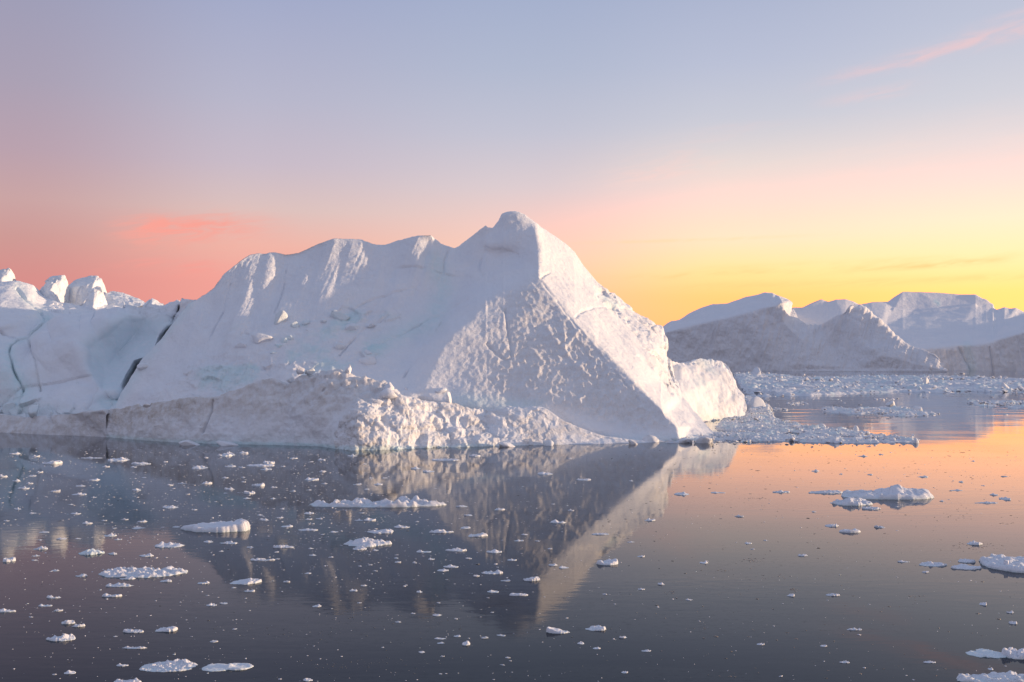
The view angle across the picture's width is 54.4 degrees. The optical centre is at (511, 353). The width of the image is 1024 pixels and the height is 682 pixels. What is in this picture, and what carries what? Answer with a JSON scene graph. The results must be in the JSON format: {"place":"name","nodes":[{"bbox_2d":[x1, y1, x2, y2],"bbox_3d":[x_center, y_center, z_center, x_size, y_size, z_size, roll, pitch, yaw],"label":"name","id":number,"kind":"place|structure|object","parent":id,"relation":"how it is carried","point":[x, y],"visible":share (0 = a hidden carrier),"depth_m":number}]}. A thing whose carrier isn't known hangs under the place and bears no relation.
{"place":"outdoors","nodes":[
{"label":"outdoors","id":0,"kind":"place"},
{"bbox_2d":[0,370,1023,681],"bbox_3d":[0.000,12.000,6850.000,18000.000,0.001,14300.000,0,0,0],"label":"water","id":1,"kind":"structure","parent":0,"point":[868,574],"depth_m":58.66},
{"bbox_2d":[0,608,15,611],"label":"ice floe","id":2,"kind":"object","parent":1,"relation":"on","point":[4,610],"visible":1,"depth_m":46.31},
{"bbox_2d":[3,557,15,561],"bbox_3d":[-29.144,11.964,57.745,0.691,0.301,0.793,0,0,0],"label":"ice chunk","id":3,"kind":"object","parent":1,"relation":"on","point":[9,559],"visible":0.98,"depth_m":57.56},
{"bbox_2d":[34,546,47,549],"bbox_3d":[-29.008,11.962,61.213,0.942,0.310,0.433,0,0,0],"label":"ice chunk","id":4,"kind":"object","parent":1,"relation":"on","point":[41,548],"visible":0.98,"depth_m":61.10},
{"bbox_2d":[42,460,62,463],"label":"ice floe","id":5,"kind":"object","parent":1,"relation":"on","point":[56,462],"visible":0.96,"depth_m":108.41},
{"bbox_2d":[46,634,75,640],"bbox_3d":[-18.975,11.948,41.895,1.230,0.370,0.696,0,0,0],"label":"ice floe","id":6,"kind":"object","parent":1,"relation":"on","point":[65,637],"visible":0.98,"depth_m":41.74},
{"bbox_2d":[61,620,74,623],"bbox_3d":[-19.783,11.975,44.366,0.570,0.256,0.409,0,0,-26],"label":"ice chunk","id":7,"kind":"object","parent":1,"relation":"on","point":[68,622],"visible":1,"depth_m":44.26},
{"bbox_2d":[64,670,75,673],"bbox_3d":[-16.622,11.988,37.425,0.443,0.206,0.266,0,0,0],"label":"ice chunk","id":8,"kind":"object","parent":1,"relation":"on","point":[70,672],"visible":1,"depth_m":37.36},
{"bbox_2d":[71,624,84,626],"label":"ice chunk","id":9,"kind":"object","parent":1,"relation":"on","point":[79,625],"visible":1,"depth_m":43.78},
{"bbox_2d":[78,548,104,554],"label":"ice floe","id":10,"kind":"object","parent":1,"relation":"on","point":[92,551],"visible":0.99,"depth_m":59.63},
{"bbox_2d":[0,268,194,436],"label":"iceberg","id":11,"kind":"object","parent":1,"relation":"on","point":[60,337],"visible":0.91,"depth_m":165.53},
{"bbox_2d":[2,402,15,414],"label":"ice block","id":12,"kind":"structure","parent":11,"relation":"on","point":[7,406],"depth_m":155.42},
{"bbox_2d":[28,405,38,417],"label":"ice block","id":13,"kind":"structure","parent":11,"relation":"on","point":[33,410],"depth_m":150.56},
{"bbox_2d":[102,593,121,596],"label":"ice floe","id":14,"kind":"object","parent":1,"relation":"on","point":[109,595],"visible":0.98,"depth_m":49.20},
{"bbox_2d":[107,457,128,460],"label":"ice floe","id":15,"kind":"object","parent":1,"relation":"on","point":[119,459],"visible":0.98,"depth_m":112.03},
{"bbox_2d":[106,582,133,586],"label":"ice floe","id":16,"kind":"object","parent":1,"relation":"on","point":[118,584],"visible":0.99,"depth_m":51.42},
{"bbox_2d":[114,678,140,681],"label":"ice floe","id":17,"kind":"object","parent":1,"relation":"on","point":[130,680],"visible":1,"depth_m":36.41},
{"bbox_2d":[120,576,135,579],"bbox_3d":[-20.521,11.981,53.095,0.841,0.234,0.368,0,0,0],"label":"ice chunk","id":18,"kind":"object","parent":1,"relation":"on","point":[129,577],"visible":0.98,"depth_m":53.04},
{"bbox_2d":[123,629,143,632],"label":"ice floe","id":19,"kind":"object","parent":1,"relation":"on","point":[132,631],"visible":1,"depth_m":42.91},
{"bbox_2d":[124,646,145,648],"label":"ice floe","id":20,"kind":"object","parent":1,"relation":"on","point":[139,647],"visible":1,"depth_m":40.55},
{"bbox_2d":[131,462,150,464],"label":"ice floe","id":21,"kind":"object","parent":1,"relation":"on","point":[138,463],"visible":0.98,"depth_m":108.26},
{"bbox_2d":[99,566,187,577],"bbox_3d":[-20.173,11.928,54.486,4.762,0.453,2.299,0,0,0],"label":"ice floe","id":22,"kind":"object","parent":1,"relation":"on","point":[143,572],"visible":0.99,"depth_m":54.21},
{"bbox_2d":[155,626,177,631],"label":"ice floe","id":23,"kind":"object","parent":1,"relation":"on","point":[168,629],"visible":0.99,"depth_m":43.10},
{"bbox_2d":[139,658,196,671],"bbox_3d":[-13.170,11.971,38.222,2.126,0.276,1.412,0,0,0],"label":"ice floe","id":24,"kind":"object","parent":1,"relation":"on","point":[177,664],"visible":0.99,"depth_m":38.09},
{"bbox_2d":[155,541,183,547],"bbox_3d":[-21.456,11.933,62.260,1.862,0.430,1.296,0,0,0],"label":"ice floe","id":25,"kind":"object","parent":1,"relation":"on","point":[161,544],"visible":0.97,"depth_m":62.04},
{"bbox_2d":[162,505,178,507],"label":"ice chunk","id":26,"kind":"object","parent":1,"relation":"on","point":[172,506],"visible":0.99,"depth_m":77.61},
{"bbox_2d":[179,440,199,445],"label":"ice block","id":27,"kind":"object","parent":1,"relation":"on","point":[185,443],"depth_m":130.39},
{"bbox_2d":[192,465,206,468],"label":"ice chunk","id":28,"kind":"object","parent":1,"relation":"on","point":[199,467],"visible":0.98,"depth_m":104.38},
{"bbox_2d":[180,518,249,532],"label":"ice floe","id":29,"kind":"object","parent":1,"relation":"on","point":[239,525],"visible":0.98,"depth_m":67.42},
{"bbox_2d":[218,451,234,455],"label":"ice chunk","id":30,"kind":"object","parent":1,"relation":"on","point":[229,453],"visible":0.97,"depth_m":117.20},
{"bbox_2d":[216,441,237,445],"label":"ice block","id":31,"kind":"object","parent":1,"relation":"on","point":[222,443],"depth_m":130.07},
{"bbox_2d":[202,663,253,671],"bbox_3d":[-10.880,11.968,38.096,1.940,0.287,0.867,0,0,-9],"label":"ice floe","id":32,"kind":"object","parent":1,"relation":"on","point":[224,667],"visible":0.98,"depth_m":37.96},
{"bbox_2d":[221,541,236,543],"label":"ice floe","id":33,"kind":"object","parent":1,"relation":"on","point":[228,542],"visible":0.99,"depth_m":62.95},
{"bbox_2d":[230,578,261,584],"bbox_3d":[-13.980,11.948,52.294,1.508,0.370,1.060,0,0,14],"label":"ice floe","id":34,"kind":"object","parent":1,"relation":"on","point":[248,581],"visible":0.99,"depth_m":52.16},
{"bbox_2d":[252,483,264,486],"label":"ice chunk","id":35,"kind":"object","parent":1,"relation":"on","point":[260,485],"visible":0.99,"depth_m":90.22},
{"bbox_2d":[247,464,273,466],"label":"ice floe","id":36,"kind":"object","parent":1,"relation":"on","point":[259,465],"visible":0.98,"depth_m":106.47},
{"bbox_2d":[251,558,274,560],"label":"ice floe","id":37,"kind":"object","parent":1,"relation":"on","point":[259,559],"visible":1,"depth_m":57.85},
{"bbox_2d":[263,461,274,463],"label":"ice chunk","id":38,"kind":"object","parent":1,"relation":"on","point":[268,462],"visible":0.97,"depth_m":108.66},
{"bbox_2d":[298,528,317,530],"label":"ice floe","id":39,"kind":"object","parent":1,"relation":"on","point":[307,529],"visible":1,"depth_m":67.65},
{"bbox_2d":[305,477,318,480],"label":"ice chunk","id":40,"kind":"object","parent":1,"relation":"on","point":[310,479],"visible":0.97,"depth_m":94.72},
{"bbox_2d":[353,546,366,549],"bbox_3d":[-9.370,11.966,61.168,0.872,0.295,0.655,0,0,0],"label":"ice chunk","id":41,"kind":"object","parent":1,"relation":"on","point":[360,548],"visible":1,"depth_m":61.05},
{"bbox_2d":[343,537,391,546],"bbox_3d":[-9.154,11.886,62.856,2.551,0.626,2.151,0,0,-40],"label":"ice floe","id":42,"kind":"object","parent":1,"relation":"on","point":[365,542],"visible":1,"depth_m":62.50},
{"bbox_2d":[309,495,445,507],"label":"ice floe","id":43,"kind":"object","parent":1,"relation":"on","point":[406,501],"visible":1,"depth_m":78.46},
{"bbox_2d":[367,529,392,533],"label":"ice floe","id":44,"kind":"object","parent":1,"relation":"on","point":[383,531],"visible":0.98,"depth_m":66.69},
{"bbox_2d":[394,525,408,527],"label":"ice chunk","id":45,"kind":"object","parent":1,"relation":"on","point":[399,526],"visible":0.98,"depth_m":68.76},
{"bbox_2d":[105,211,746,450],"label":"iceberg","id":46,"kind":"object","parent":1,"relation":"on","point":[515,328],"visible":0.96,"depth_m":149.35},
{"bbox_2d":[137,363,147,369],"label":"ice block","id":47,"kind":"structure","parent":46,"relation":"on","point":[141,366],"depth_m":151.03},
{"bbox_2d":[235,342,246,347],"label":"ice block","id":48,"kind":"structure","parent":46,"relation":"on","point":[240,345],"depth_m":149.37},
{"bbox_2d":[251,333,273,343],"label":"ice block","id":49,"kind":"structure","parent":46,"relation":"on","point":[258,338],"depth_m":149.56},
{"bbox_2d":[274,310,287,324],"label":"ice block","id":50,"kind":"structure","parent":46,"relation":"on","point":[281,316],"depth_m":153.80},
{"bbox_2d":[280,337,287,342],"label":"ice block","id":51,"kind":"structure","parent":46,"relation":"on","point":[283,340],"depth_m":149.46},
{"bbox_2d":[286,335,293,340],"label":"ice block","id":52,"kind":"structure","parent":46,"relation":"on","point":[289,337],"depth_m":150.01},
{"bbox_2d":[290,321,298,327],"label":"ice block","id":53,"kind":"structure","parent":46,"relation":"on","point":[295,324],"depth_m":152.93},
{"bbox_2d":[296,366,304,374],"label":"ice block","id":54,"kind":"structure","parent":46,"relation":"on","point":[299,370],"depth_m":133.50},
{"bbox_2d":[302,320,309,324],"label":"ice block","id":55,"kind":"structure","parent":46,"relation":"on","point":[305,322],"depth_m":153.54},
{"bbox_2d":[305,368,314,374],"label":"ice block","id":56,"kind":"structure","parent":46,"relation":"on","point":[309,371],"depth_m":133.84},
{"bbox_2d":[333,342,344,348],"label":"ice block","id":57,"kind":"structure","parent":46,"relation":"on","point":[337,345],"depth_m":149.14},
{"bbox_2d":[330,309,349,320],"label":"ice block","id":58,"kind":"structure","parent":46,"relation":"on","point":[336,314],"depth_m":155.15},
{"bbox_2d":[345,364,351,373],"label":"ice block","id":59,"kind":"structure","parent":46,"relation":"on","point":[348,369],"depth_m":132.96},
{"bbox_2d":[344,323,358,329],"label":"ice block","id":60,"kind":"structure","parent":46,"relation":"on","point":[352,326],"depth_m":153.27},
{"bbox_2d":[358,356,375,364],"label":"ice block","id":61,"kind":"structure","parent":46,"relation":"on","point":[368,360],"depth_m":147.10},
{"bbox_2d":[372,399,382,404],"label":"ice block","id":62,"kind":"structure","parent":46,"relation":"on","point":[378,401],"depth_m":128.24},
{"bbox_2d":[379,388,397,399],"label":"ice block","id":63,"kind":"structure","parent":46,"relation":"on","point":[387,393],"depth_m":128.98},
{"bbox_2d":[384,382,393,389],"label":"ice block","id":64,"kind":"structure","parent":46,"relation":"on","point":[389,385],"depth_m":129.94},
{"bbox_2d":[435,388,446,392],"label":"ice block","id":65,"kind":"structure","parent":46,"relation":"on","point":[440,390],"depth_m":142.04},
{"bbox_2d":[446,391,451,402],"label":"ice block","id":66,"kind":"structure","parent":46,"relation":"on","point":[448,398],"depth_m":133.65},
{"bbox_2d":[429,529,452,532],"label":"ice floe","id":67,"kind":"object","parent":1,"relation":"on","point":[438,531],"visible":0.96,"depth_m":66.85},
{"bbox_2d":[432,458,458,460],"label":"ice floe","id":68,"kind":"object","parent":1,"relation":"on","point":[447,459],"visible":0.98,"depth_m":112.23},
{"bbox_2d":[443,565,458,567],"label":"ice chunk","id":69,"kind":"object","parent":1,"relation":"on","point":[450,566],"visible":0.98,"depth_m":55.96},
{"bbox_2d":[446,547,466,550],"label":"ice floe","id":70,"kind":"object","parent":1,"relation":"on","point":[456,549],"visible":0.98,"depth_m":60.62},
{"bbox_2d":[468,532,487,536],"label":"ice floe","id":71,"kind":"object","parent":1,"relation":"on","point":[478,535],"visible":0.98,"depth_m":65.49},
{"bbox_2d":[482,569,502,573],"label":"ice floe","id":72,"kind":"object","parent":1,"relation":"on","point":[497,571],"visible":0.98,"depth_m":54.36},
{"bbox_2d":[486,549,501,552],"bbox_3d":[-1.083,11.962,60.266,0.953,0.311,0.583,0,0,0],"label":"ice chunk","id":73,"kind":"object","parent":1,"relation":"on","point":[494,551],"visible":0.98,"depth_m":60.11},
{"bbox_2d":[0,446,1010,681],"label":"ice crumbs","id":74,"kind":"object","parent":1,"relation":"on","point":[353,532],"visible":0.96,"depth_m":72.53},
{"bbox_2d":[499,442,514,446],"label":"ice block","id":75,"kind":"object","parent":1,"relation":"on","point":[504,444],"depth_m":128.36},
{"bbox_2d":[509,593,527,595],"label":"ice floe","id":76,"kind":"object","parent":1,"relation":"on","point":[517,594],"visible":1,"depth_m":49.39},
{"bbox_2d":[523,576,539,580],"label":"ice floe","id":77,"kind":"object","parent":1,"relation":"on","point":[536,578],"visible":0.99,"depth_m":52.66},
{"bbox_2d":[538,472,551,474],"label":"ice chunk","id":78,"kind":"object","parent":1,"relation":"on","point":[543,473],"visible":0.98,"depth_m":99.11},
{"bbox_2d":[543,440,553,445],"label":"ice block","id":79,"kind":"object","parent":1,"relation":"on","point":[548,442],"depth_m":130.31},
{"bbox_2d":[546,627,569,633],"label":"ice floe","id":80,"kind":"object","parent":1,"relation":"on","point":[554,630],"visible":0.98,"depth_m":42.81},
{"bbox_2d":[550,519,565,522],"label":"ice chunk","id":81,"kind":"object","parent":1,"relation":"on","point":[555,521],"visible":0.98,"depth_m":70.63},
{"bbox_2d":[585,625,605,630],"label":"ice floe","id":82,"kind":"object","parent":1,"relation":"on","point":[597,628],"visible":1,"depth_m":43.31},
{"bbox_2d":[592,533,608,534],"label":"ice floe","id":83,"kind":"object","parent":1,"relation":"on","point":[600,534],"visible":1,"depth_m":66.12},
{"bbox_2d":[596,558,617,564],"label":"ice floe","id":84,"kind":"object","parent":1,"relation":"on","point":[609,562],"visible":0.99,"depth_m":56.71},
{"bbox_2d":[628,439,636,444],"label":"ice block","id":85,"kind":"object","parent":1,"relation":"on","point":[631,442],"depth_m":131.78},
{"bbox_2d":[642,435,658,441],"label":"ice block","id":86,"kind":"object","parent":1,"relation":"on","point":[649,438],"depth_m":135.61},
{"bbox_2d":[675,492,688,494],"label":"ice chunk","id":87,"kind":"object","parent":1,"relation":"on","point":[681,493],"visible":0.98,"depth_m":84.88},
{"bbox_2d":[679,438,692,442],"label":"ice block","id":88,"kind":"object","parent":1,"relation":"on","point":[682,440],"depth_m":134.23},
{"bbox_2d":[694,436,712,442],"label":"ice block","id":89,"kind":"object","parent":1,"relation":"on","point":[702,439],"depth_m":133.60},
{"bbox_2d":[751,367,760,374],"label":"ice block","id":90,"kind":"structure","parent":1,"relation":"on","point":[756,371],"depth_m":529.58},
{"bbox_2d":[747,396,765,407],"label":"ice block","id":91,"kind":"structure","parent":1,"relation":"on","point":[755,401],"depth_m":219.01},
{"bbox_2d":[760,406,769,411],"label":"ice block","id":92,"kind":"object","parent":1,"relation":"on","point":[766,409],"depth_m":200.71},
{"bbox_2d":[773,490,788,492],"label":"ice floe","id":93,"kind":"object","parent":1,"relation":"on","point":[780,491],"visible":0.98,"depth_m":86.18},
{"bbox_2d":[663,395,918,442],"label":"brash ice","id":94,"kind":"structure","parent":1,"relation":"on","point":[767,432],"depth_m":148.12},
{"bbox_2d":[783,384,814,387],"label":"ice block","id":95,"kind":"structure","parent":1,"relation":"on","point":[799,386],"depth_m":338.93},
{"bbox_2d":[663,292,947,371],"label":"iceberg","id":96,"kind":"object","parent":1,"relation":"on","point":[765,331],"visible":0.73,"depth_m":693.86},
{"bbox_2d":[793,299,856,324],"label":"iceberg","id":97,"kind":"object","parent":1,"relation":"on","point":[819,312],"visible":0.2,"depth_m":787.17},
{"bbox_2d":[809,490,841,493],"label":"ice floe","id":98,"kind":"object","parent":1,"relation":"on","point":[828,492],"visible":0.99,"depth_m":85.79},
{"bbox_2d":[825,524,838,526],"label":"ice chunk","id":99,"kind":"object","parent":1,"relation":"on","point":[831,525],"visible":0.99,"depth_m":69.24},
{"bbox_2d":[839,528,860,532],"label":"ice floe","id":100,"kind":"object","parent":1,"relation":"on","point":[854,530],"visible":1,"depth_m":66.83},
{"bbox_2d":[831,497,872,505],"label":"ice floe","id":101,"kind":"object","parent":1,"relation":"on","point":[851,501],"visible":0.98,"depth_m":79.16},
{"bbox_2d":[862,506,880,509],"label":"ice floe","id":102,"kind":"object","parent":1,"relation":"on","point":[871,508],"visible":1,"depth_m":76.94},
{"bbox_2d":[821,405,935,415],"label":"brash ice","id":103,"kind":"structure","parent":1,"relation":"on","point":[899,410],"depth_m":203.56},
{"bbox_2d":[733,372,1023,396],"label":"brash ice","id":104,"kind":"structure","parent":1,"relation":"on","point":[776,388],"depth_m":362.77},
{"bbox_2d":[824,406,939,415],"bbox_3d":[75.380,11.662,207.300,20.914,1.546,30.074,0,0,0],"label":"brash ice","id":105,"kind":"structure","parent":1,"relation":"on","point":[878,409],"depth_m":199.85},
{"bbox_2d":[765,373,1007,418],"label":"brash ice","id":106,"kind":"structure","parent":1,"relation":"on","point":[791,403],"depth_m":240.68},
{"bbox_2d":[841,484,933,499],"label":"ice floe","id":107,"kind":"object","parent":1,"relation":"on","point":[897,492],"visible":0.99,"depth_m":82.79},
{"bbox_2d":[885,401,894,405],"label":"ice block","id":108,"kind":"object","parent":1,"relation":"on","point":[891,403],"depth_m":230.07},
{"bbox_2d":[913,406,922,410],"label":"ice block","id":109,"kind":"object","parent":1,"relation":"on","point":[916,408],"depth_m":206.34},
{"bbox_2d":[922,377,928,383],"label":"ice block","id":110,"kind":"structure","parent":1,"relation":"on","point":[925,380],"depth_m":377.51},
{"bbox_2d":[919,561,946,566],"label":"ice floe","id":111,"kind":"object","parent":1,"relation":"on","point":[933,564],"visible":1,"depth_m":56.50},
{"bbox_2d":[861,292,1023,370],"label":"iceberg","id":112,"kind":"object","parent":1,"relation":"on","point":[962,332],"visible":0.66,"depth_m":785.78},
{"bbox_2d":[951,564,981,569],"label":"ice floe","id":113,"kind":"object","parent":1,"relation":"on","point":[964,566],"visible":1,"depth_m":55.64},
{"bbox_2d":[958,559,975,562],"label":"ice floe","id":114,"kind":"object","parent":1,"relation":"on","point":[967,560],"visible":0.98,"depth_m":57.31},
{"bbox_2d":[967,540,982,544],"bbox_3d":[29.213,11.966,62.789,0.947,0.309,0.713,0,0,0],"label":"ice chunk","id":115,"kind":"object","parent":1,"relation":"on","point":[973,542],"visible":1,"depth_m":62.65},
{"bbox_2d":[965,648,1005,657],"bbox_3d":[18.946,11.997,39.814,1.553,0.165,1.198,0,0,0],"label":"ice floe","id":116,"kind":"object","parent":1,"relation":"on","point":[981,653],"visible":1,"depth_m":39.69},
{"bbox_2d":[956,670,1023,681],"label":"ice floe","id":117,"kind":"object","parent":1,"relation":"on","point":[1010,676],"visible":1,"depth_m":36.65},
{"bbox_2d":[966,399,1023,408],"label":"brash ice","id":118,"kind":"structure","parent":1,"relation":"on","point":[974,402],"depth_m":239.18},
{"bbox_2d":[979,554,1023,572],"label":"ice floe","id":119,"kind":"object","parent":1,"relation":"on","point":[995,561],"visible":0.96,"depth_m":56.15},
{"bbox_2d":[1001,647,1023,659],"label":"ice floe","id":120,"kind":"object","parent":1,"relation":"on","point":[1012,652],"visible":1,"depth_m":39.43},
{"bbox_2d":[0,0,1023,325],"label":"sky","id":121,"kind":"structure","parent":0,"point":[691,155]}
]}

